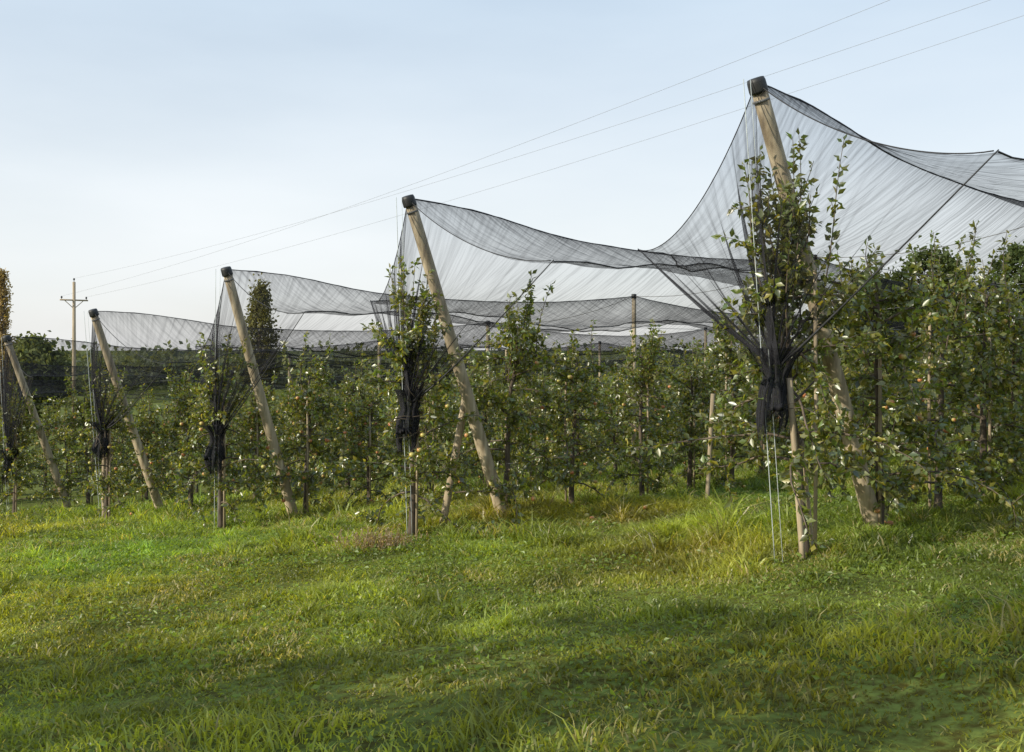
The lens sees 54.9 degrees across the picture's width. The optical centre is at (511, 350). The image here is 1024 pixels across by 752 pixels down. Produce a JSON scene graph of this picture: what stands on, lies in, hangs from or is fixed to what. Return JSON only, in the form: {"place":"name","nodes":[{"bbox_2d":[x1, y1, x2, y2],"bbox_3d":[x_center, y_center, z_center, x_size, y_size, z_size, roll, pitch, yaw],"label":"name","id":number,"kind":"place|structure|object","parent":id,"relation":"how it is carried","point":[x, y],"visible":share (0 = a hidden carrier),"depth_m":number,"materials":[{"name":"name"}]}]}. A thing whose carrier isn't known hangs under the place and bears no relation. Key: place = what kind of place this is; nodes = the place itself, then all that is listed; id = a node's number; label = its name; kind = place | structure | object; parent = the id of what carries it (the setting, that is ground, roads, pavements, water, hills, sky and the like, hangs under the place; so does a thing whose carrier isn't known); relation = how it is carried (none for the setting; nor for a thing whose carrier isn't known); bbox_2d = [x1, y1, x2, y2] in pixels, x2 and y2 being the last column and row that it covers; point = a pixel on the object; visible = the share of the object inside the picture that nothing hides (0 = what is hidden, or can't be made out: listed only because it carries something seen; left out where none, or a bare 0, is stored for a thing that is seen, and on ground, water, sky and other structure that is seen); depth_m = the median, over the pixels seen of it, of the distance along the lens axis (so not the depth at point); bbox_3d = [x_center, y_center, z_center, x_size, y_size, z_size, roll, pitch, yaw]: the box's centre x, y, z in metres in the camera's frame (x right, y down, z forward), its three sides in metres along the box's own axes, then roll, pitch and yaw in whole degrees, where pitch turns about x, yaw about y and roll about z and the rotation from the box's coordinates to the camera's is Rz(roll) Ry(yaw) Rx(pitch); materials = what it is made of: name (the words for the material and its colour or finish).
{"place":"outdoors","nodes":[
{"label":"outdoors","id":0,"kind":"place"},
{"bbox_2d":[0,350,1023,751],"bbox_3d":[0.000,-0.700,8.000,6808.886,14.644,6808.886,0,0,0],"label":"ground","id":1,"kind":"structure","parent":0,"point":[944,742],"depth_m":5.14,"materials":[{"name":"green plant"}]},
{"bbox_2d":[0,268,17,443],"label":"poplar tree","id":2,"kind":"object","parent":1,"relation":"on","point":[4,316],"visible":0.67,"depth_m":69.83,"materials":[{"name":"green plant"}]},
{"bbox_2d":[0,401,26,493],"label":"apple tree","id":3,"kind":"object","parent":1,"relation":"on","point":[1,447],"visible":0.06,"depth_m":30.57,"materials":[{"name":"green plant"}]},
{"bbox_2d":[0,403,53,496],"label":"apple tree","id":4,"kind":"object","parent":1,"relation":"on","point":[30,459],"visible":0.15,"depth_m":26.30,"materials":[{"name":"green plant"}]},
{"bbox_2d":[1,393,68,492],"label":"apple tree","id":5,"kind":"object","parent":1,"relation":"on","point":[47,432],"visible":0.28,"depth_m":31.46,"materials":[{"name":"green plant"}]},
{"bbox_2d":[0,335,71,507],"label":"orchard end post","id":6,"kind":"object","parent":1,"relation":"on","point":[53,468],"visible":0.87,"depth_m":22.33,"materials":[{"name":"wood"}]},
{"bbox_2d":[0,337,708,484],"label":"hail net","id":7,"kind":"object","parent":6,"relation":"attached to","point":[8,462],"visible":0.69,"depth_m":22.12,"materials":[{"name":"black fabric"}]},
{"bbox_2d":[0,381,77,512],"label":"apple tree","id":8,"kind":"object","parent":1,"relation":"on","point":[17,479],"visible":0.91,"depth_m":21.82,"materials":[{"name":"green plant"}]},
{"bbox_2d":[3,330,83,418],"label":"broadleaf tree","id":9,"kind":"object","parent":1,"relation":"on","point":[33,351],"visible":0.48,"depth_m":83.95,"materials":[{"name":"green plant"}]},
{"bbox_2d":[31,396,101,497],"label":"apple tree","id":10,"kind":"object","parent":1,"relation":"on","point":[57,438],"visible":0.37,"depth_m":27.35,"materials":[{"name":"green plant"}]},
{"bbox_2d":[60,278,87,444],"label":"utility pole","id":11,"kind":"object","parent":1,"relation":"on","point":[73,300],"visible":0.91,"depth_m":61.91,"materials":[{"name":"brown wood"}]},
{"bbox_2d":[64,0,1023,295],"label":"power line wires","id":12,"kind":"object","parent":11,"relation":"attached to","point":[562,142],"visible":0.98,"depth_m":32.44,"materials":[{"name":"metal"}]},
{"bbox_2d":[55,400,114,483],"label":"apple tree","id":13,"kind":"object","parent":1,"relation":"on","point":[90,456],"visible":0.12,"depth_m":32.40,"materials":[{"name":"green plant"}]},
{"bbox_2d":[42,368,142,509],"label":"apple tree","id":14,"kind":"object","parent":1,"relation":"on","point":[82,405],"visible":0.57,"depth_m":22.70,"materials":[{"name":"green plant"}]},
{"bbox_2d":[59,358,140,518],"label":"apple tree","id":15,"kind":"object","parent":1,"relation":"on","point":[108,482],"visible":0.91,"depth_m":18.40,"materials":[{"name":"green plant"}]},
{"bbox_2d":[102,454,105,515],"bbox_3d":[-7.708,2.381,18.599,0.079,1.785,0.078,0,0,0],"label":"support stake","id":16,"kind":"object","parent":1,"relation":"on","point":[103,468],"visible":0.37,"depth_m":18.57,"materials":[{"name":"brown wood"}]},
{"bbox_2d":[84,308,162,515],"bbox_3d":[-7.457,1.290,19.067,0.564,4.174,1.625,0,0,27],"label":"orchard end post","id":17,"kind":"object","parent":1,"relation":"on","point":[136,442],"visible":0.85,"depth_m":18.91,"materials":[{"name":"wood"}]},
{"bbox_2d":[88,311,761,462],"bbox_3d":[1.942,0.666,29.067,5.104,2.839,29.242,0,0,43],"label":"hail net","id":18,"kind":"object","parent":17,"relation":"attached to","point":[104,442],"visible":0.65,"depth_m":19.39,"materials":[{"name":"black fabric"}]},
{"bbox_2d":[111,399,144,488],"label":"apple tree","id":19,"kind":"object","parent":1,"relation":"on","point":[130,446],"visible":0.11,"depth_m":28.40,"materials":[{"name":"green plant"}]},
{"bbox_2d":[112,390,158,482],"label":"apple tree","id":20,"kind":"object","parent":1,"relation":"on","point":[140,399],"visible":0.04,"depth_m":33.59,"materials":[{"name":"green plant"}]},
{"bbox_2d":[111,383,187,499],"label":"apple tree","id":21,"kind":"object","parent":1,"relation":"on","point":[146,429],"visible":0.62,"depth_m":23.89,"materials":[{"name":"green plant"}]},
{"bbox_2d":[132,414,198,484],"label":"apple tree","id":22,"kind":"object","parent":1,"relation":"on","point":[164,460],"visible":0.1,"depth_m":29.33,"materials":[{"name":"green plant"}]},
{"bbox_2d":[149,397,191,478],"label":"apple tree","id":23,"kind":"object","parent":1,"relation":"on","point":[173,428],"depth_m":34.53,"materials":[{"name":"green plant"}]},
{"bbox_2d":[131,355,245,506],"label":"apple tree","id":24,"kind":"object","parent":1,"relation":"on","point":[180,399],"visible":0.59,"depth_m":19.55,"materials":[{"name":"green plant"}]},
{"bbox_2d":[162,399,230,495],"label":"apple tree","id":25,"kind":"object","parent":1,"relation":"on","point":[199,477],"visible":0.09,"depth_m":24.98,"materials":[{"name":"green plant"}]},
{"bbox_2d":[179,385,232,460],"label":"apple tree","id":26,"kind":"object","parent":1,"relation":"on","point":[205,406],"visible":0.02,"depth_m":35.89,"materials":[{"name":"green plant"}]},
{"bbox_2d":[181,398,237,479],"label":"apple tree","id":27,"kind":"object","parent":1,"relation":"on","point":[208,441],"visible":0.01,"depth_m":30.31,"materials":[{"name":"green plant"}]},
{"bbox_2d":[162,330,274,528],"bbox_3d":[-4.600,1.315,15.144,1.932,3.278,1.666,0,0,0],"label":"apple tree","id":28,"kind":"object","parent":1,"relation":"on","point":[195,462],"visible":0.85,"depth_m":15.14,"materials":[{"name":"green plant"}]},
{"bbox_2d":[222,443,225,524],"bbox_3d":[-4.486,2.031,15.299,0.081,1.614,0.068,0,0,0],"label":"support stake","id":29,"kind":"object","parent":1,"relation":"on","point":[225,491],"visible":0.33,"depth_m":15.29,"materials":[{"name":"brown wood"}]},
{"bbox_2d":[210,391,280,486],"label":"apple tree","id":30,"kind":"object","parent":1,"relation":"on","point":[232,428],"visible":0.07,"depth_m":25.79,"materials":[{"name":"green plant"}]},
{"bbox_2d":[230,405,265,465],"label":"apple tree","id":31,"kind":"object","parent":1,"relation":"on","point":[240,421],"visible":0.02,"depth_m":31.25,"materials":[{"name":"green plant"}]},
{"bbox_2d":[214,266,297,527],"bbox_3d":[-4.077,0.813,15.710,0.289,4.249,1.759,0,0,35],"label":"orchard end post","id":32,"kind":"object","parent":1,"relation":"on","point":[266,418],"visible":0.88,"depth_m":15.66,"materials":[{"name":"wood"}]},
{"bbox_2d":[195,269,972,474],"bbox_3d":[5.202,0.313,25.798,5.129,3.172,29.496,0,0,44],"label":"hail net","id":33,"kind":"object","parent":32,"relation":"attached to","point":[216,447],"visible":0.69,"depth_m":15.66,"materials":[{"name":"black fabric"}]},
{"bbox_2d":[239,273,283,431],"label":"poplar tree","id":34,"kind":"object","parent":1,"relation":"on","point":[259,313],"visible":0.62,"depth_m":79.60,"materials":[{"name":"green plant"}]},
{"bbox_2d":[226,364,297,498],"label":"apple tree","id":35,"kind":"object","parent":1,"relation":"on","point":[253,422],"visible":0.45,"depth_m":20.70,"materials":[{"name":"green plant"}]},
{"bbox_2d":[260,407,304,463],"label":"apple tree","id":36,"kind":"object","parent":1,"relation":"on","point":[277,428],"visible":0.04,"depth_m":32.22,"materials":[{"name":"green plant"}]},
{"bbox_2d":[262,382,311,481],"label":"apple tree","id":37,"kind":"object","parent":1,"relation":"on","point":[279,427],"visible":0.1,"depth_m":26.92,"materials":[{"name":"green plant"}]},
{"bbox_2d":[288,355,290,397],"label":"orchard line post","id":38,"kind":"object","parent":1,"relation":"on","point":[289,357],"visible":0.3,"depth_m":32.73,"materials":[{"name":"wood"}]},
{"bbox_2d":[1,388,569,470],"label":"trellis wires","id":39,"kind":"object","parent":38,"relation":"attached to","point":[130,400],"visible":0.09,"depth_m":28.17,"materials":[{"name":"metal"}]},
{"bbox_2d":[0,356,625,404],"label":"hail net","id":40,"kind":"object","parent":38,"relation":"attached to","point":[154,382],"visible":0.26,"depth_m":29.89,"materials":[{"name":"black fabric"}]},
{"bbox_2d":[257,331,363,513],"bbox_3d":[-3.318,1.338,16.363,1.563,3.343,2.105,0,0,5],"label":"apple tree","id":41,"kind":"object","parent":1,"relation":"on","point":[307,411],"visible":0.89,"depth_m":16.33,"materials":[{"name":"green plant"}]},
{"bbox_2d":[271,357,358,491],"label":"apple tree","id":42,"kind":"object","parent":1,"relation":"on","point":[330,438],"visible":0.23,"depth_m":21.71,"materials":[{"name":"green plant"}]},
{"bbox_2d":[292,357,386,491],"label":"apple tree","id":43,"kind":"object","parent":1,"relation":"on","point":[348,385],"visible":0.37,"depth_m":22.55,"materials":[{"name":"green plant"}]},
{"bbox_2d":[315,382,363,471],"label":"apple tree","id":44,"kind":"object","parent":1,"relation":"on","point":[330,421],"visible":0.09,"depth_m":27.90,"materials":[{"name":"green plant"}]},
{"bbox_2d":[321,364,410,509],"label":"apple tree","id":45,"kind":"object","parent":1,"relation":"on","point":[370,436],"visible":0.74,"depth_m":17.11,"materials":[{"name":"green plant"}]},
{"bbox_2d":[312,523,430,550],"bbox_3d":[-1.539,2.124,11.205,1.298,0.269,0.724,0,0,14],"label":"dry weed","id":46,"kind":"object","parent":1,"relation":"on","point":[389,540],"visible":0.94,"depth_m":11.16,"materials":[{"name":"brown plant"}]},
{"bbox_2d":[377,341,380,472],"bbox_3d":[-3.971,1.705,29.471,0.114,4.106,0.120,0,0,0],"label":"orchard line post","id":47,"kind":"object","parent":1,"relation":"on","point":[379,351],"visible":0.16,"depth_m":29.43,"materials":[{"name":"wood"}]},
{"bbox_2d":[357,366,407,467],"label":"apple tree","id":48,"kind":"object","parent":1,"relation":"on","point":[382,403],"visible":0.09,"depth_m":28.75,"materials":[{"name":"green plant"}]},
{"bbox_2d":[28,334,759,389],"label":"distant tree belt","id":49,"kind":"object","parent":1,"relation":"on","point":[83,361],"visible":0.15,"depth_m":173.20,"materials":[{"name":"green plant"}]},
{"bbox_2d":[359,370,440,479],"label":"apple tree","id":50,"kind":"object","parent":1,"relation":"on","point":[392,442],"visible":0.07,"depth_m":23.45,"materials":[{"name":"green plant"}]},
{"bbox_2d":[317,255,497,535],"bbox_3d":[-1.202,0.653,12.131,2.130,3.611,1.825,0,0,0],"label":"apple tree","id":51,"kind":"object","parent":1,"relation":"on","point":[419,456],"visible":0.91,"depth_m":11.78,"materials":[{"name":"green plant"}]},
{"bbox_2d":[377,362,483,497],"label":"apple tree","id":52,"kind":"object","parent":1,"relation":"on","point":[432,392],"visible":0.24,"depth_m":18.34,"materials":[{"name":"green plant"}]},
{"bbox_2d":[405,363,471,478],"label":"apple tree","id":53,"kind":"object","parent":1,"relation":"on","point":[448,438],"visible":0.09,"depth_m":24.40,"materials":[{"name":"green plant"}]},
{"bbox_2d":[396,194,508,536],"bbox_3d":[-0.690,0.257,12.480,0.337,4.328,1.833,0,0,44],"label":"orchard end post","id":54,"kind":"object","parent":1,"relation":"on","point":[476,427],"visible":0.87,"depth_m":12.37,"materials":[{"name":"wood"}]},
{"bbox_2d":[370,199,1023,451],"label":"hail net","id":55,"kind":"object","parent":54,"relation":"attached to","point":[411,408],"visible":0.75,"depth_m":12.47,"materials":[{"name":"black fabric"}]},
{"bbox_2d":[439,400,465,523],"bbox_3d":[-0.748,1.417,12.799,0.445,1.931,0.097,0,0,0],"label":"support stake","id":56,"kind":"object","parent":1,"relation":"on","point":[457,446],"visible":0.5,"depth_m":12.76,"materials":[{"name":"brown wood"}]},
{"bbox_2d":[450,353,503,472],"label":"apple tree","id":57,"kind":"object","parent":1,"relation":"on","point":[460,398],"visible":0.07,"depth_m":25.16,"materials":[{"name":"green plant"}]},
{"bbox_2d":[396,269,574,524],"bbox_3d":[-0.384,0.693,13.159,2.540,3.502,2.282,0,0,-31],"label":"apple tree","id":58,"kind":"object","parent":1,"relation":"on","point":[522,338],"visible":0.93,"depth_m":13.04,"materials":[{"name":"green plant"}]},
{"bbox_2d":[486,320,489,437],"bbox_3d":[-0.640,1.258,26.171,0.114,4.105,0.120,0,0,0],"label":"orchard line post","id":59,"kind":"object","parent":1,"relation":"on","point":[487,348],"visible":0.3,"depth_m":26.13,"materials":[{"name":"wood"}]},
{"bbox_2d":[161,370,606,473],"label":"trellis wires","id":60,"kind":"object","parent":59,"relation":"attached to","point":[316,432],"visible":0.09,"depth_m":22.08,"materials":[{"name":"metal"}]},
{"bbox_2d":[448,355,538,487],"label":"apple tree","id":61,"kind":"object","parent":1,"relation":"on","point":[486,424],"visible":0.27,"depth_m":19.17,"materials":[{"name":"green plant"}]},
{"bbox_2d":[490,347,566,482],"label":"apple tree","id":62,"kind":"object","parent":1,"relation":"on","point":[542,386],"visible":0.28,"depth_m":20.34,"materials":[{"name":"green plant"}]},
{"bbox_2d":[242,505,893,531],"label":"fallen apples","id":63,"kind":"object","parent":1,"relation":"on","point":[889,522],"visible":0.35,"depth_m":12.77,"materials":[{"name":"red food"}]},
{"bbox_2d":[498,319,639,503],"bbox_3d":[0.823,0.978,14.177,2.016,2.855,2.218,0,0,-22],"label":"apple tree","id":64,"kind":"object","parent":1,"relation":"on","point":[575,398],"visible":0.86,"depth_m":14.00,"materials":[{"name":"green plant"}]},
{"bbox_2d":[551,368,616,476],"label":"apple tree","id":65,"kind":"object","parent":1,"relation":"on","point":[590,409],"visible":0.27,"depth_m":21.29,"materials":[{"name":"green plant"}]},
{"bbox_2d":[598,341,600,384],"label":"orchard line post","id":66,"kind":"object","parent":1,"relation":"on","point":[599,342],"visible":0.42,"depth_m":37.00,"materials":[{"name":"wood"}]},
{"bbox_2d":[84,373,719,474],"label":"trellis wires","id":67,"kind":"object","parent":66,"relation":"attached to","point":[231,413],"visible":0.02,"depth_m":25.63,"materials":[{"name":"metal"}]},
{"bbox_2d":[585,362,643,470],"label":"apple tree","id":68,"kind":"object","parent":1,"relation":"on","point":[615,440],"visible":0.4,"depth_m":22.35,"materials":[{"name":"green plant"}]},
{"bbox_2d":[631,294,636,467],"bbox_3d":[2.833,0.776,22.870,0.114,4.173,0.120,0,0,0],"label":"orchard line post","id":69,"kind":"object","parent":1,"relation":"on","point":[634,297],"visible":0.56,"depth_m":22.82,"materials":[{"name":"wood"}]},
{"bbox_2d":[506,324,950,463],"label":"trellis wires","id":70,"kind":"object","parent":69,"relation":"attached to","point":[631,409],"visible":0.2,"depth_m":14.74,"materials":[{"name":"metal"}]},
{"bbox_2d":[576,317,704,497],"bbox_3d":[2.030,0.964,15.317,2.042,2.970,1.570,0,0,2],"label":"apple tree","id":71,"kind":"object","parent":1,"relation":"on","point":[648,373],"visible":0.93,"depth_m":15.30,"materials":[{"name":"green plant"}]},
{"bbox_2d":[652,337,750,489],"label":"apple tree","id":72,"kind":"object","parent":1,"relation":"on","point":[698,386],"visible":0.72,"depth_m":16.14,"materials":[{"name":"green plant"}]},
{"bbox_2d":[704,327,706,366],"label":"orchard line post","id":73,"kind":"object","parent":1,"relation":"on","point":[705,334],"visible":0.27,"depth_m":33.70,"materials":[{"name":"wood"}]},
{"bbox_2d":[705,394,714,497],"bbox_3d":[2.711,1.389,13.499,0.145,1.594,0.058,0,0,0],"label":"support stake","id":74,"kind":"object","parent":1,"relation":"on","point":[712,404],"visible":0.55,"depth_m":13.48,"materials":[{"name":"brown wood"}]},
{"bbox_2d":[668,300,796,483],"bbox_3d":[3.849,0.760,17.250,2.213,3.341,1.702,0,0,15],"label":"apple tree","id":75,"kind":"object","parent":1,"relation":"on","point":[721,337],"visible":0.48,"depth_m":17.15,"materials":[{"name":"green plant"}]},
{"bbox_2d":[622,128,929,556],"bbox_3d":[2.511,-0.011,8.601,1.982,3.762,2.421,0,0,-42],"label":"apple tree","id":76,"kind":"object","parent":1,"relation":"on","point":[792,210],"visible":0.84,"depth_m":8.44,"materials":[{"name":"green plant"}]},
{"bbox_2d":[733,328,823,473],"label":"apple tree","id":77,"kind":"object","parent":1,"relation":"on","point":[751,415],"visible":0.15,"depth_m":18.00,"materials":[{"name":"green plant"}]},
{"bbox_2d":[747,316,842,469],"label":"apple tree","id":78,"kind":"object","parent":1,"relation":"on","point":[785,432],"visible":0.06,"depth_m":19.14,"materials":[{"name":"green plant"}]},
{"bbox_2d":[786,378,805,559],"bbox_3d":[2.411,1.042,8.349,0.171,1.621,0.050,0,0,0],"label":"support stake","id":79,"kind":"object","parent":1,"relation":"on","point":[793,435],"visible":0.62,"depth_m":8.33,"materials":[{"name":"brown wood"}]},
{"bbox_2d":[801,441,812,545],"bbox_3d":[2.587,1.316,8.600,0.141,1.053,0.031,0,0,0],"label":"support stake","id":80,"kind":"object","parent":1,"relation":"on","point":[807,498],"visible":0.35,"depth_m":8.59,"materials":[{"name":"brown wood"}]},
{"bbox_2d":[743,76,877,563],"bbox_3d":[2.834,-0.234,9.154,2.087,4.391,0.475,0,0,-45],"label":"orchard end post","id":81,"kind":"object","parent":1,"relation":"on","point":[864,491],"visible":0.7,"depth_m":8.92,"materials":[{"name":"wood"}]},
{"bbox_2d":[638,85,1023,436],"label":"hail net","id":82,"kind":"object","parent":81,"relation":"attached to","point":[774,382],"visible":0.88,"depth_m":8.45,"materials":[{"name":"black fabric"}]},
{"bbox_2d":[811,254,816,457],"bbox_3d":[6.009,0.265,19.570,0.114,4.336,0.120,0,0,0],"label":"orchard line post","id":83,"kind":"object","parent":1,"relation":"on","point":[812,426],"visible":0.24,"depth_m":19.52,"materials":[{"name":"wood"}]},
{"bbox_2d":[833,271,921,384],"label":"broadleaf tree","id":84,"kind":"object","parent":1,"relation":"on","point":[895,308],"visible":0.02,"depth_m":76.10,"materials":[{"name":"green plant"}]},
{"bbox_2d":[771,235,1023,533],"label":"apple tree","id":85,"kind":"object","parent":1,"relation":"on","point":[903,478],"visible":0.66,"depth_m":9.48,"materials":[{"name":"green plant"}]},
{"bbox_2d":[820,220,1023,521],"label":"apple tree","id":86,"kind":"object","parent":1,"relation":"on","point":[950,369],"visible":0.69,"depth_m":10.69,"materials":[{"name":"green plant"}]},
{"bbox_2d":[879,235,980,374],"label":"broadleaf tree","id":87,"kind":"object","parent":1,"relation":"on","point":[947,259],"visible":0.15,"depth_m":74.48,"materials":[{"name":"green plant"}]},
{"bbox_2d":[888,230,1023,495],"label":"apple tree","id":88,"kind":"object","parent":1,"relation":"on","point":[989,313],"visible":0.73,"depth_m":11.41,"materials":[{"name":"green plant"}]},
{"bbox_2d":[927,288,1023,482],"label":"apple tree","id":89,"kind":"object","parent":1,"relation":"on","point":[1015,356],"visible":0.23,"depth_m":12.46,"materials":[{"name":"green plant"}]},
{"bbox_2d":[978,235,1023,392],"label":"broadleaf tree","id":90,"kind":"object","parent":1,"relation":"on","point":[1019,272],"visible":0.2,"depth_m":79.32,"materials":[{"name":"green plant"}]},
{"bbox_2d":[1006,298,1023,466],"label":"apple tree","id":91,"kind":"object","parent":1,"relation":"on","point":[1018,462],"visible":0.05,"depth_m":13.46,"materials":[{"name":"green plant"}]},
{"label":"orchard line post","id":92,"kind":"object","parent":1,"relation":"on","visible":0},
{"bbox_2d":[258,226,1023,368],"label":"cross cable","id":93,"kind":"object","parent":92,"relation":"attached to","point":[714,290],"visible":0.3,"depth_m":22.65,"materials":[{"name":"metal"}]},
{"bbox_2d":[878,268,1021,454],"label":"trellis wires","id":94,"kind":"object","parent":92,"relation":"attached to","point":[923,330],"visible":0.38,"depth_m":10.54,"materials":[{"name":"metal"}]},
{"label":"orchard end post","id":95,"kind":"object","parent":1,"relation":"on","visible":0},
{"bbox_2d":[0,366,555,407],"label":"hail net","id":96,"kind":"object","parent":95,"relation":"attached to","point":[164,399],"visible":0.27,"depth_m":33.51,"materials":[{"name":"black fabric"}]},
{"bbox_2d":[0,0,1023,350],"label":"sky","id":97,"kind":"structure","parent":0,"point":[133,132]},
{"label":"orchard line post","id":98,"kind":"object","parent":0,"visible":0},
{"bbox_2d":[294,356,772,471],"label":"trellis wires","id":99,"kind":"object","parent":98,"relation":"attached to","point":[488,421],"visible":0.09,"depth_m":17.57,"materials":[{"name":"metal"}]}
]}

